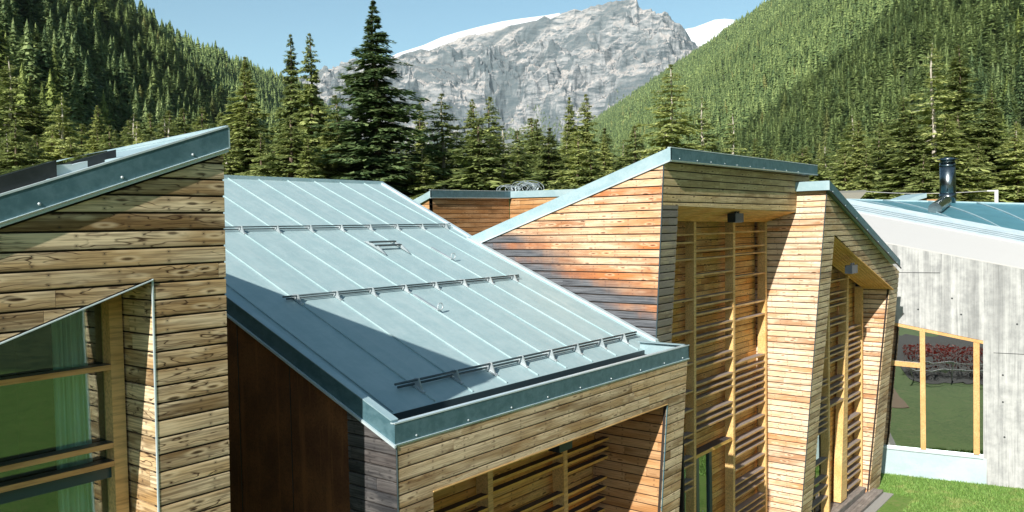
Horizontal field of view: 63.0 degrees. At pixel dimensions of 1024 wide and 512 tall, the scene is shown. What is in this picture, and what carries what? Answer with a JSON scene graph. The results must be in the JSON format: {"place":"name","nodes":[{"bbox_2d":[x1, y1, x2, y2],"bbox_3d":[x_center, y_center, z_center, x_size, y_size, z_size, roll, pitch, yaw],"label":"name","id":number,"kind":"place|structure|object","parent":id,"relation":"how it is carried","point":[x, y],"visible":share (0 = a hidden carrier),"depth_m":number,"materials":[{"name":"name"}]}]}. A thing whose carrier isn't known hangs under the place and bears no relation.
{"place":"outdoors","nodes":[
{"label":"outdoors","id":0,"kind":"place"},
{"bbox_2d":[0,125,229,511],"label":"timber wing","id":1,"kind":"structure","parent":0,"point":[113,361],"depth_m":8.28,"materials":[{"name":"wood"}]},
{"bbox_2d":[0,294,128,511],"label":"window","id":2,"kind":"structure","parent":1,"relation":"in","point":[114,468],"depth_m":8.31,"materials":[{"name":"brown wood"}]},
{"bbox_2d":[134,0,765,77],"label":"sky","id":3,"kind":"structure","parent":0,"point":[259,30],"materials":[{"name":"blue"}]},
{"bbox_2d":[299,0,700,164],"bbox_3d":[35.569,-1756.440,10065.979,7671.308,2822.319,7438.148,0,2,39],"label":"mountain","id":4,"kind":"structure","parent":0,"point":[599,55],"depth_m":9359.42,"materials":[{"name":"stone"}]},
{"bbox_2d":[393,13,559,57],"bbox_3d":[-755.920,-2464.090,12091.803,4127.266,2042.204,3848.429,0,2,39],"label":"snow field","id":5,"kind":"structure","parent":4,"relation":"on","point":[455,36],"depth_m":11827.58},
{"bbox_2d":[391,89,623,161],"bbox_3d":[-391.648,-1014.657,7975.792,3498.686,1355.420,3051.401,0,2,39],"label":"forest","id":6,"kind":"object","parent":4,"relation":"on","point":[509,129],"visible":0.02,"depth_m":8722.59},
{"bbox_2d":[21,6,1023,511],"bbox_3d":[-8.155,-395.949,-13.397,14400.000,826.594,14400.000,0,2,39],"label":"ground","id":7,"kind":"structure","parent":0,"point":[895,502],"depth_m":29.97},
{"bbox_2d":[0,14,17,125],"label":"slope conifer","id":8,"kind":"object","parent":7,"relation":"on","point":[3,54],"visible":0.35,"depth_m":224.40,"materials":[{"name":"green plant"}]},
{"bbox_2d":[0,0,20,51],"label":"slope conifer","id":9,"kind":"object","parent":7,"relation":"on","point":[4,19],"visible":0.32,"depth_m":254.59,"materials":[{"name":"green plant"}]},
{"bbox_2d":[8,19,21,79],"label":"slope conifer","id":10,"kind":"object","parent":7,"relation":"on","point":[14,43],"visible":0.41,"depth_m":251.79,"materials":[{"name":"green plant"}]},
{"bbox_2d":[0,120,39,166],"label":"spruce tree","id":11,"kind":"object","parent":7,"relation":"on","point":[26,141],"visible":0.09,"depth_m":91.27,"materials":[{"name":"green plant"}]},
{"bbox_2d":[2,63,43,143],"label":"slope conifer","id":12,"kind":"object","parent":7,"relation":"on","point":[24,84],"visible":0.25,"depth_m":194.34,"materials":[{"name":"green plant"}]},
{"bbox_2d":[0,123,48,170],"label":"spruce tree","id":13,"kind":"object","parent":7,"relation":"on","point":[15,159],"visible":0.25,"depth_m":87.95,"materials":[{"name":"green plant"}]},
{"bbox_2d":[0,56,54,163],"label":"spruce tree","id":14,"kind":"object","parent":7,"relation":"on","point":[7,119],"visible":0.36,"depth_m":110.04,"materials":[{"name":"green plant"}]},
{"bbox_2d":[18,0,38,34],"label":"slope conifer","id":15,"kind":"object","parent":7,"relation":"on","point":[27,5],"visible":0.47,"depth_m":359.66,"materials":[{"name":"green plant"}]},
{"bbox_2d":[10,20,47,117],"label":"slope conifer","id":16,"kind":"object","parent":7,"relation":"on","point":[28,59],"visible":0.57,"depth_m":241.38,"materials":[{"name":"green plant"}]},
{"bbox_2d":[2,77,57,163],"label":"spruce tree","id":17,"kind":"object","parent":7,"relation":"on","point":[30,95],"visible":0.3,"depth_m":111.89,"materials":[{"name":"green plant"}]},
{"bbox_2d":[25,135,54,162],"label":"spruce tree","id":18,"kind":"object","parent":7,"relation":"on","point":[40,153],"visible":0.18,"depth_m":93.84,"materials":[{"name":"green plant"}]},
{"bbox_2d":[32,0,57,35],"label":"slope conifer","id":19,"kind":"object","parent":7,"relation":"on","point":[44,5],"visible":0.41,"depth_m":357.03,"materials":[{"name":"green plant"}]},
{"bbox_2d":[36,26,58,91],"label":"slope conifer","id":20,"kind":"object","parent":7,"relation":"on","point":[44,58],"visible":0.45,"depth_m":270.06,"materials":[{"name":"green plant"}]},
{"bbox_2d":[44,70,65,132],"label":"slope conifer","id":21,"kind":"object","parent":7,"relation":"on","point":[51,97],"visible":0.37,"depth_m":219.78,"materials":[{"name":"green plant"}]},
{"bbox_2d":[44,45,69,114],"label":"slope conifer","id":22,"kind":"object","parent":7,"relation":"on","point":[56,74],"visible":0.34,"depth_m":248.08,"materials":[{"name":"green plant"}]},
{"bbox_2d":[36,97,86,162],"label":"spruce tree","id":23,"kind":"object","parent":7,"relation":"on","point":[62,141],"visible":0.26,"depth_m":99.87,"materials":[{"name":"green plant"}]},
{"bbox_2d":[56,33,78,85],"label":"slope conifer","id":24,"kind":"object","parent":7,"relation":"on","point":[63,46],"visible":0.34,"depth_m":277.19,"materials":[{"name":"green plant"}]},
{"bbox_2d":[59,49,88,125],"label":"slope conifer","id":25,"kind":"object","parent":7,"relation":"on","point":[67,76],"visible":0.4,"depth_m":263.33,"materials":[{"name":"green plant"}]},
{"bbox_2d":[68,34,84,108],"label":"slope conifer","id":26,"kind":"object","parent":7,"relation":"on","point":[74,63],"visible":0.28,"depth_m":283.89,"materials":[{"name":"green plant"}]},
{"bbox_2d":[64,68,96,147],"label":"slope conifer","id":27,"kind":"object","parent":7,"relation":"on","point":[76,115],"visible":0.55,"depth_m":245.31,"materials":[{"name":"green plant"}]},
{"bbox_2d":[75,7,92,60],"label":"slope conifer","id":28,"kind":"object","parent":7,"relation":"on","point":[81,32],"visible":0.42,"depth_m":385.96,"materials":[{"name":"green plant"}]},
{"bbox_2d":[78,58,99,142],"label":"slope conifer","id":29,"kind":"object","parent":7,"relation":"on","point":[87,93],"visible":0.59,"depth_m":274.83,"materials":[{"name":"green plant"}]},
{"bbox_2d":[76,128,107,154],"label":"spruce tree","id":30,"kind":"object","parent":7,"relation":"on","point":[94,140],"visible":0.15,"depth_m":92.08,"materials":[{"name":"green plant"}]},
{"bbox_2d":[87,105,107,152],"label":"spruce tree","id":31,"kind":"object","parent":7,"relation":"on","point":[97,118],"visible":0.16,"depth_m":107.90,"materials":[{"name":"green plant"}]},
{"bbox_2d":[91,31,105,95],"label":"slope conifer","id":32,"kind":"object","parent":7,"relation":"on","point":[97,59],"visible":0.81,"depth_m":370.67,"materials":[{"name":"green plant"}]},
{"bbox_2d":[84,126,123,154],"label":"spruce tree","id":33,"kind":"object","parent":7,"relation":"on","point":[105,141],"visible":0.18,"depth_m":89.08,"materials":[{"name":"green plant"}]},
{"bbox_2d":[94,90,116,149],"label":"slope conifer","id":34,"kind":"object","parent":7,"relation":"on","point":[104,111],"visible":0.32,"depth_m":253.30,"materials":[{"name":"green plant"}]},
{"bbox_2d":[106,81,125,145],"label":"slope conifer","id":35,"kind":"object","parent":7,"relation":"on","point":[112,107],"visible":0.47,"depth_m":294.96,"materials":[{"name":"green plant"}]},
{"bbox_2d":[113,53,131,117],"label":"slope conifer","id":36,"kind":"object","parent":7,"relation":"on","point":[123,88],"visible":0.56,"depth_m":345.22,"materials":[{"name":"green plant"}]},
{"bbox_2d":[121,114,152,144],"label":"spruce tree","id":37,"kind":"object","parent":7,"relation":"on","point":[128,137],"visible":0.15,"depth_m":99.95,"materials":[{"name":"green plant"}]},
{"bbox_2d":[19,0,275,155],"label":"forest","id":38,"kind":"object","parent":7,"relation":"on","point":[160,65],"visible":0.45,"depth_m":559.82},
{"bbox_2d":[171,108,196,135],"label":"spruce tree","id":39,"kind":"object","parent":7,"relation":"on","point":[184,125],"visible":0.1,"depth_m":85.80,"materials":[{"name":"green plant"}]},
{"bbox_2d":[123,0,322,141],"bbox_3d":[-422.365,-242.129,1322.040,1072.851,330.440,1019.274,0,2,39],"label":"forest","id":40,"kind":"object","parent":7,"relation":"on","point":[224,69],"visible":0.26,"depth_m":1090.33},
{"bbox_2d":[218,137,249,175],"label":"spruce tree","id":41,"kind":"object","parent":7,"relation":"on","point":[228,159],"visible":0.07,"depth_m":83.89,"materials":[{"name":"green plant"}]},
{"bbox_2d":[219,56,278,171],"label":"spruce tree","id":42,"kind":"object","parent":7,"relation":"on","point":[239,111],"visible":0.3,"depth_m":87.80,"materials":[{"name":"green plant"}]},
{"bbox_2d":[224,112,275,174],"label":"spruce tree","id":43,"kind":"object","parent":7,"relation":"on","point":[255,137],"visible":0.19,"depth_m":86.35,"materials":[{"name":"green plant"}]},
{"bbox_2d":[234,134,287,175],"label":"spruce tree","id":44,"kind":"object","parent":7,"relation":"on","point":[262,161],"visible":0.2,"depth_m":71.96,"materials":[{"name":"green plant"}]},
{"bbox_2d":[258,34,305,174],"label":"spruce tree","id":45,"kind":"object","parent":7,"relation":"on","point":[289,104],"visible":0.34,"depth_m":83.89,"materials":[{"name":"green plant"}]},
{"bbox_2d":[247,117,323,178],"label":"spruce tree","id":46,"kind":"object","parent":7,"relation":"on","point":[289,159],"visible":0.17,"depth_m":70.23,"materials":[{"name":"green plant"}]},
{"bbox_2d":[293,139,324,178],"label":"spruce tree","id":47,"kind":"object","parent":7,"relation":"on","point":[313,172],"visible":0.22,"depth_m":66.66,"materials":[{"name":"green plant"}]},
{"bbox_2d":[289,33,330,172],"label":"spruce tree","id":48,"kind":"object","parent":7,"relation":"on","point":[310,115],"visible":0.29,"depth_m":81.83,"materials":[{"name":"green plant"}]},
{"bbox_2d":[269,67,369,152],"bbox_3d":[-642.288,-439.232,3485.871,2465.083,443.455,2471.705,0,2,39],"label":"forest","id":49,"kind":"object","parent":7,"relation":"on","point":[278,78],"visible":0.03,"depth_m":2110.64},
{"bbox_2d":[312,124,349,179],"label":"spruce tree","id":50,"kind":"object","parent":7,"relation":"on","point":[330,170],"visible":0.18,"depth_m":74.79,"materials":[{"name":"green plant"}]},
{"bbox_2d":[317,95,362,179],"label":"spruce tree","id":51,"kind":"object","parent":7,"relation":"on","point":[339,119],"visible":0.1,"depth_m":79.88,"materials":[{"name":"green plant"}]},
{"bbox_2d":[304,0,458,195],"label":"spruce tree","id":52,"kind":"object","parent":7,"relation":"on","point":[369,91],"visible":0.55,"depth_m":75.49,"materials":[{"name":"green plant"}]},
{"bbox_2d":[396,144,449,199],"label":"spruce tree","id":53,"kind":"object","parent":7,"relation":"on","point":[423,181],"visible":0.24,"depth_m":76.25,"materials":[{"name":"green plant"}]},
{"bbox_2d":[406,93,478,190],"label":"spruce tree","id":54,"kind":"object","parent":7,"relation":"on","point":[441,145],"visible":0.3,"depth_m":81.91,"materials":[{"name":"green plant"}]},
{"bbox_2d":[433,125,476,189],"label":"spruce tree","id":55,"kind":"object","parent":7,"relation":"on","point":[455,143],"visible":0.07,"depth_m":85.66,"materials":[{"name":"green plant"}]},
{"bbox_2d":[223,175,689,511],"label":"timber wing","id":56,"kind":"structure","parent":7,"relation":"on","point":[390,349],"depth_m":14.60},
{"bbox_2d":[459,99,489,180],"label":"spruce tree","id":57,"kind":"object","parent":7,"relation":"on","point":[470,120],"visible":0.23,"depth_m":89.83,"materials":[{"name":"green plant"}]},
{"bbox_2d":[414,119,542,196],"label":"spruce tree","id":58,"kind":"object","parent":7,"relation":"on","point":[470,176],"visible":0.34,"depth_m":68.66,"materials":[{"name":"green plant"}]},
{"bbox_2d":[414,189,574,235],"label":"timber wing","id":59,"kind":"structure","parent":7,"relation":"on","point":[472,212],"depth_m":31.62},
{"bbox_2d":[473,96,527,182],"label":"spruce tree","id":60,"kind":"object","parent":7,"relation":"on","point":[492,123],"visible":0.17,"depth_m":87.91,"materials":[{"name":"green plant"}]},
{"bbox_2d":[471,126,547,190],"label":"spruce tree","id":61,"kind":"object","parent":7,"relation":"on","point":[502,165],"visible":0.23,"depth_m":69.46,"materials":[{"name":"green plant"}]},
{"bbox_2d":[492,130,538,188],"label":"spruce tree","id":62,"kind":"object","parent":7,"relation":"on","point":[525,146],"visible":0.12,"depth_m":83.99,"materials":[{"name":"green plant"}]},
{"bbox_2d":[508,151,535,190],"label":"spruce tree","id":63,"kind":"object","parent":7,"relation":"on","point":[518,170],"visible":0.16,"depth_m":69.54,"materials":[{"name":"green plant"}]},
{"bbox_2d":[500,118,551,169],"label":"spruce tree","id":64,"kind":"object","parent":7,"relation":"on","point":[531,133],"visible":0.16,"depth_m":96.74,"materials":[{"name":"green plant"}]},
{"bbox_2d":[515,119,560,180],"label":"spruce tree","id":65,"kind":"object","parent":7,"relation":"on","point":[534,150],"visible":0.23,"depth_m":91.81,"materials":[{"name":"green plant"}]},
{"bbox_2d":[526,127,574,190],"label":"spruce tree","id":66,"kind":"object","parent":7,"relation":"on","point":[553,159],"visible":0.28,"depth_m":77.39,"materials":[{"name":"green plant"}]},
{"bbox_2d":[537,125,596,188],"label":"spruce tree","id":67,"kind":"object","parent":7,"relation":"on","point":[567,146],"visible":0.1,"depth_m":80.97,"materials":[{"name":"green plant"}]},
{"bbox_2d":[555,97,581,177],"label":"spruce tree","id":68,"kind":"object","parent":7,"relation":"on","point":[569,120],"visible":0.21,"depth_m":89.95,"materials":[{"name":"green plant"}]},
{"bbox_2d":[544,136,603,189],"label":"spruce tree","id":69,"kind":"object","parent":7,"relation":"on","point":[574,166],"visible":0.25,"depth_m":69.10,"materials":[{"name":"green plant"}]},
{"bbox_2d":[563,94,608,180],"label":"spruce tree","id":70,"kind":"object","parent":7,"relation":"on","point":[586,136],"visible":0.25,"depth_m":89.82,"materials":[{"name":"green plant"}]},
{"bbox_2d":[568,151,606,188],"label":"spruce tree","id":71,"kind":"object","parent":7,"relation":"on","point":[590,155],"visible":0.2,"depth_m":67.97,"materials":[{"name":"green plant"}]},
{"bbox_2d":[593,134,614,178],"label":"spruce tree","id":72,"kind":"object","parent":7,"relation":"on","point":[606,155],"visible":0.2,"depth_m":85.85,"materials":[{"name":"green plant"}]},
{"bbox_2d":[593,128,618,172],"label":"spruce tree","id":73,"kind":"object","parent":7,"relation":"on","point":[608,140],"visible":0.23,"depth_m":100.30,"materials":[{"name":"green plant"}]},
{"bbox_2d":[611,125,654,168],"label":"spruce tree","id":74,"kind":"object","parent":7,"relation":"on","point":[634,135],"visible":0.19,"depth_m":89.92,"materials":[{"name":"green plant"}]},
{"bbox_2d":[471,147,817,511],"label":"timber wing","id":75,"kind":"structure","parent":7,"relation":"on","point":[660,246],"depth_m":21.06,"materials":[{"name":"wood"}]},
{"bbox_2d":[696,451,711,511],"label":"door","id":76,"kind":"structure","parent":75,"relation":"in","point":[703,463],"depth_m":22.41,"materials":[{"name":"teal"}]},
{"bbox_2d":[534,0,792,165],"bbox_3d":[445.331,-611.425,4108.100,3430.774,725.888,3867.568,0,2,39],"label":"forest","id":77,"kind":"object","parent":7,"relation":"on","point":[620,117],"visible":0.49,"depth_m":2542.50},
{"bbox_2d":[633,64,706,158],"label":"spruce tree","id":78,"kind":"object","parent":7,"relation":"on","point":[666,137],"visible":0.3,"depth_m":83.97,"materials":[{"name":"green plant"}]},
{"bbox_2d":[684,98,719,150],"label":"spruce tree","id":79,"kind":"object","parent":7,"relation":"on","point":[704,127],"visible":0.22,"depth_m":85.85,"materials":[{"name":"green plant"}]},
{"bbox_2d":[718,114,754,154],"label":"spruce tree","id":80,"kind":"object","parent":7,"relation":"on","point":[730,142],"visible":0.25,"depth_m":87.99,"materials":[{"name":"green plant"}]},
{"bbox_2d":[599,0,906,169],"bbox_3d":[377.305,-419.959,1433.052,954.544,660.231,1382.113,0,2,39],"label":"forest","id":81,"kind":"object","parent":7,"relation":"on","point":[788,42],"visible":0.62,"depth_m":1047.06,"materials":[{"name":"plant"}]},
{"bbox_2d":[812,143,839,180],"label":"spruce tree","id":82,"kind":"object","parent":7,"relation":"on","point":[825,159],"visible":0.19,"depth_m":99.66,"materials":[{"name":"green plant"}]},
{"bbox_2d":[754,180,901,511],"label":"timber wing","id":83,"kind":"structure","parent":7,"relation":"on","point":[832,277],"depth_m":24.97,"materials":[{"name":"wood"}]},
{"bbox_2d":[811,415,820,511],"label":"door","id":84,"kind":"structure","parent":83,"relation":"in","point":[817,471],"depth_m":27.63,"materials":[{"name":"teal"}]},
{"bbox_2d":[831,154,867,197],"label":"spruce tree","id":85,"kind":"object","parent":7,"relation":"on","point":[844,170],"visible":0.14,"depth_m":83.82,"materials":[{"name":"green plant"}]},
{"bbox_2d":[816,116,885,184],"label":"spruce tree","id":86,"kind":"object","parent":7,"relation":"on","point":[842,150],"visible":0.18,"depth_m":90.69,"materials":[{"name":"green plant"}]},
{"bbox_2d":[820,485,882,511],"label":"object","id":87,"kind":"structure","parent":7,"relation":"on","point":[858,499],"depth_m":29.05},
{"bbox_2d":[829,120,889,190],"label":"spruce tree","id":88,"kind":"object","parent":7,"relation":"on","point":[858,160],"visible":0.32,"depth_m":83.58,"materials":[{"name":"green plant"}]},
{"bbox_2d":[706,0,1023,174],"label":"forest","id":89,"kind":"object","parent":7,"relation":"on","point":[984,29],"visible":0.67,"depth_m":520.48,"materials":[{"name":"plant"}]},
{"bbox_2d":[850,151,884,198],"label":"spruce tree","id":90,"kind":"object","parent":7,"relation":"on","point":[865,182],"visible":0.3,"depth_m":68.92,"materials":[{"name":"green plant"}]},
{"bbox_2d":[851,133,898,197],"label":"spruce tree","id":91,"kind":"object","parent":7,"relation":"on","point":[877,150],"visible":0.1,"depth_m":82.00,"materials":[{"name":"green plant"}]},
{"bbox_2d":[864,492,893,511],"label":"gravel strip","id":92,"kind":"object","parent":7,"relation":"on","point":[880,501],"visible":0.4,"depth_m":29.38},
{"bbox_2d":[850,97,939,199],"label":"spruce tree","id":93,"kind":"object","parent":7,"relation":"on","point":[903,118],"visible":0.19,"depth_m":78.12,"materials":[{"name":"green plant"}]},
{"bbox_2d":[873,113,970,201],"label":"spruce tree","id":94,"kind":"object","parent":7,"relation":"on","point":[911,160],"visible":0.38,"depth_m":73.12,"materials":[{"name":"green plant"}]},
{"bbox_2d":[888,154,959,200],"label":"spruce tree","id":95,"kind":"object","parent":7,"relation":"on","point":[924,184],"visible":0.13,"depth_m":65.97,"materials":[{"name":"green plant"}]},
{"bbox_2d":[879,43,1014,202],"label":"spruce tree","id":96,"kind":"object","parent":7,"relation":"on","point":[936,98],"visible":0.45,"depth_m":74.01,"materials":[{"name":"green plant"}]},
{"bbox_2d":[904,117,994,201],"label":"spruce tree","id":97,"kind":"object","parent":7,"relation":"on","point":[961,175],"visible":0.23,"depth_m":70.61,"materials":[{"name":"green plant"}]},
{"bbox_2d":[877,473,1023,511],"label":"grass","id":98,"kind":"structure","parent":7,"relation":"on","point":[963,489],"depth_m":30.09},
{"bbox_2d":[908,45,1008,184],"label":"spruce tree","id":99,"kind":"object","parent":7,"relation":"on","point":[959,102],"visible":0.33,"depth_m":81.71,"materials":[{"name":"green plant"}]},
{"bbox_2d":[927,112,1023,199],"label":"spruce tree","id":100,"kind":"object","parent":7,"relation":"on","point":[962,126],"visible":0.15,"depth_m":79.25,"materials":[{"name":"green plant"}]},
{"bbox_2d":[962,144,1000,200],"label":"spruce tree","id":101,"kind":"object","parent":7,"relation":"on","point":[979,162],"visible":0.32,"depth_m":74.75,"materials":[{"name":"green plant"}]},
{"bbox_2d":[969,90,1023,201],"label":"spruce tree","id":102,"kind":"object","parent":7,"relation":"on","point":[994,134],"visible":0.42,"depth_m":79.66,"materials":[{"name":"green plant"}]},
{"bbox_2d":[990,123,1023,202],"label":"spruce tree","id":103,"kind":"object","parent":7,"relation":"on","point":[1016,197],"visible":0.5,"depth_m":75.76,"materials":[{"name":"green plant"}]},
{"bbox_2d":[1003,92,1017,148],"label":"slope conifer","id":104,"kind":"object","parent":7,"relation":"on","point":[1009,113],"visible":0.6,"depth_m":301.99,"materials":[{"name":"green plant"}]},
{"bbox_2d":[1013,51,1023,110],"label":"slope conifer","id":105,"kind":"object","parent":7,"relation":"on","point":[1019,78],"visible":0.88,"depth_m":336.16,"materials":[{"name":"green plant"}]},
{"bbox_2d":[685,19,733,45],"bbox_3d":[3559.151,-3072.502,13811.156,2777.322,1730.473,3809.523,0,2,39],"label":"snow summit","id":106,"kind":"structure","parent":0,"point":[699,35],"depth_m":13358.98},
{"bbox_2d":[847,199,1023,488],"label":"concrete building","id":107,"kind":"structure","parent":0,"point":[955,406],"depth_m":31.75,"materials":[{"name":"grey concrete"}]},
{"bbox_2d":[883,323,982,458],"bbox_3d":[16.047,5.039,31.936,3.420,5.070,0.170,0,2,28],"label":"window","id":108,"kind":"structure","parent":107,"relation":"in","point":[935,398],"depth_m":31.92,"materials":[{"name":"clear glass"}]},
{"bbox_2d":[928,157,957,212],"bbox_3d":[20.358,-3.198,39.372,1.008,3.173,5.915,0,2,31],"label":"chimney flue","id":109,"kind":"object","parent":107,"relation":"on","point":[947,184],"visible":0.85,"depth_m":41.12,"materials":[{"name":"metal"}]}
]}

